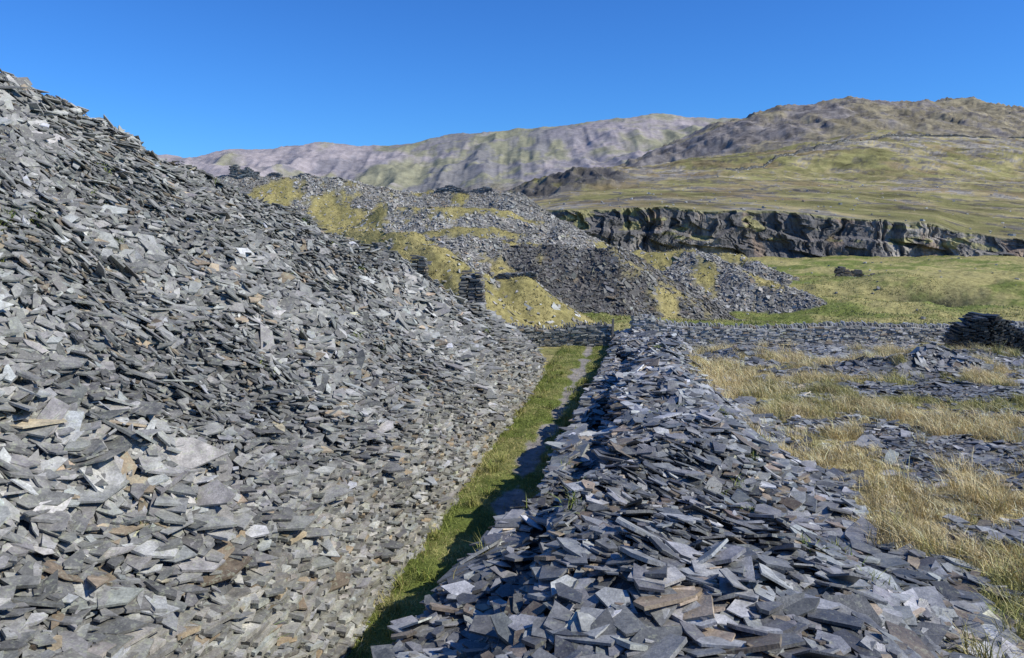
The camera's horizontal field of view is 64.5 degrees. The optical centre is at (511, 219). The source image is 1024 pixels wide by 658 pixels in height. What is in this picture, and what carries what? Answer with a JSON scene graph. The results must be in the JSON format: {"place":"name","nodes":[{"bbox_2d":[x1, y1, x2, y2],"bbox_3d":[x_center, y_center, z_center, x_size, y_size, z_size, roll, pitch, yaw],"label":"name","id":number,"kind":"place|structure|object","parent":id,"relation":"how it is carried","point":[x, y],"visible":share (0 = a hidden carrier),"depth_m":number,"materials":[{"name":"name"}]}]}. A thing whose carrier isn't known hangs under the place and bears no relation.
{"place":"outdoors","nodes":[
{"label":"outdoors","id":0,"kind":"place"},
{"bbox_2d":[410,255,428,279],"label":"ruined pillar","id":1,"kind":"structure","parent":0,"point":[420,265],"depth_m":50.99,"materials":[{"name":"grey stone"}]},
{"bbox_2d":[0,95,1023,657],"bbox_3d":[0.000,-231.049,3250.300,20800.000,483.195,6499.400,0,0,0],"label":"ground terrain","id":2,"kind":"structure","parent":0,"point":[628,159],"depth_m":274.63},
{"bbox_2d":[0,69,548,657],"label":"slate tip","id":3,"kind":"object","parent":2,"relation":"on","point":[76,481],"visible":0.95,"depth_m":15.21,"materials":[{"name":"grey stone"}]},
{"bbox_2d":[53,339,545,657],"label":"retaining wall","id":4,"kind":"structure","parent":2,"relation":"on","point":[211,623],"depth_m":13.33,"materials":[{"name":"stone"}]},
{"bbox_2d":[370,242,409,264],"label":"ruined wall","id":5,"kind":"structure","parent":2,"relation":"on","point":[381,245],"depth_m":53.95,"materials":[{"name":"grey stone"}]},
{"bbox_2d":[458,270,486,308],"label":"ruined pillar","id":6,"kind":"structure","parent":2,"relation":"on","point":[471,286],"depth_m":43.81,"materials":[{"name":"stone"}]},
{"bbox_2d":[346,344,608,657],"bbox_3d":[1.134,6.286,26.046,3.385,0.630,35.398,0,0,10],"label":"path grass","id":7,"kind":"structure","parent":2,"relation":"on","point":[504,438],"depth_m":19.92,"materials":[{"name":"green plant"}]},
{"bbox_2d":[392,337,619,646],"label":"retaining wall","id":8,"kind":"structure","parent":2,"relation":"on","point":[582,414],"depth_m":16.21,"materials":[{"name":"grey stone"}]},
{"bbox_2d":[0,159,1020,641],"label":"weeds","id":9,"kind":"object","parent":2,"relation":"on","point":[428,573],"visible":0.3,"depth_m":15.31,"materials":[{"name":"green plant"}]},
{"bbox_2d":[214,175,826,326],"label":"slate tip","id":10,"kind":"object","parent":2,"relation":"on","point":[651,278],"visible":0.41,"depth_m":75.38,"materials":[{"name":"grey stone"}]},
{"bbox_2d":[229,164,260,179],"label":"ruined wall","id":11,"kind":"structure","parent":10,"relation":"on","point":[236,171],"depth_m":108.03,"materials":[{"name":"stone"}]},
{"bbox_2d":[267,172,320,177],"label":"ruined wall","id":12,"kind":"structure","parent":10,"relation":"on","point":[275,174],"depth_m":109.04,"materials":[{"name":"stone"}]},
{"bbox_2d":[436,185,494,193],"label":"ruined wall","id":13,"kind":"structure","parent":10,"relation":"on","point":[448,188],"depth_m":108.34,"materials":[{"name":"stone"}]},
{"bbox_2d":[493,271,538,282],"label":"ruined wall","id":14,"kind":"structure","parent":10,"relation":"on","point":[508,275],"depth_m":53.44,"materials":[{"name":"stone"}]},
{"bbox_2d":[505,320,611,346],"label":"dry stone wall","id":15,"kind":"structure","parent":2,"relation":"on","point":[592,334],"depth_m":41.70,"materials":[{"name":"stone"}]},
{"bbox_2d":[611,319,613,339],"bbox_3d":[5.150,5.850,41.600,0.110,1.500,0.110,2,2,0],"label":"wooden gate post","id":16,"kind":"object","parent":2,"relation":"on","point":[612,333],"visible":0.6,"depth_m":41.54,"materials":[{"name":"grey wood"}]},
{"bbox_2d":[249,176,1023,330],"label":"hill grass","id":17,"kind":"structure","parent":2,"relation":"on","point":[854,311],"depth_m":68.67,"materials":[{"name":"green plant"}]},
{"bbox_2d":[371,327,1023,657],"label":"slate bank","id":18,"kind":"structure","parent":2,"relation":"on","point":[675,591],"depth_m":10.44,"materials":[{"name":"grey stone"}]},
{"bbox_2d":[533,172,1022,235],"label":"boulders","id":19,"kind":"object","parent":2,"relation":"on","point":[763,207],"visible":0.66,"depth_m":305.79,"materials":[{"name":"stone"}]},
{"bbox_2d":[630,254,1020,318],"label":"boulders","id":20,"kind":"object","parent":2,"relation":"on","point":[877,288],"visible":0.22,"depth_m":85.81,"materials":[{"name":"stone"}]},
{"bbox_2d":[629,311,1023,343],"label":"dry stone wall","id":21,"kind":"structure","parent":2,"relation":"on","point":[804,332],"depth_m":42.37,"materials":[{"name":"stone"}]},
{"bbox_2d":[640,333,1023,623],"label":"slate waste","id":22,"kind":"object","parent":2,"relation":"on","point":[828,348],"visible":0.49,"depth_m":28.17,"materials":[{"name":"grey stone"}]},
{"bbox_2d":[682,336,1023,657],"bbox_3d":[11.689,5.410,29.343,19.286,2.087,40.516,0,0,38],"label":"dry grass","id":23,"kind":"structure","parent":2,"relation":"on","point":[888,407],"depth_m":20.70,"materials":[{"name":"beige plant"}]},
{"bbox_2d":[834,266,875,276],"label":"ruined wall","id":24,"kind":"structure","parent":2,"relation":"on","point":[840,271],"depth_m":109.51,"materials":[{"name":"stone"}]},
{"bbox_2d":[726,134,1023,170],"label":"mountain wall","id":25,"kind":"structure","parent":2,"relation":"on","point":[812,149],"depth_m":834.73,"materials":[{"name":"stone"}]},
{"bbox_2d":[942,312,1023,352],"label":"ruined wall","id":26,"kind":"structure","parent":2,"relation":"on","point":[977,328],"depth_m":37.73,"materials":[{"name":"grey stone"}]},
{"bbox_2d":[0,0,1023,157],"label":"sky","id":27,"kind":"structure","parent":0,"point":[189,78],"materials":[{"name":"blue"}]},
{"bbox_2d":[546,206,1023,257],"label":"quarry cliff","id":28,"kind":"structure","parent":0,"point":[781,234],"depth_m":203.47,"materials":[{"name":"grey stone"}]}
]}

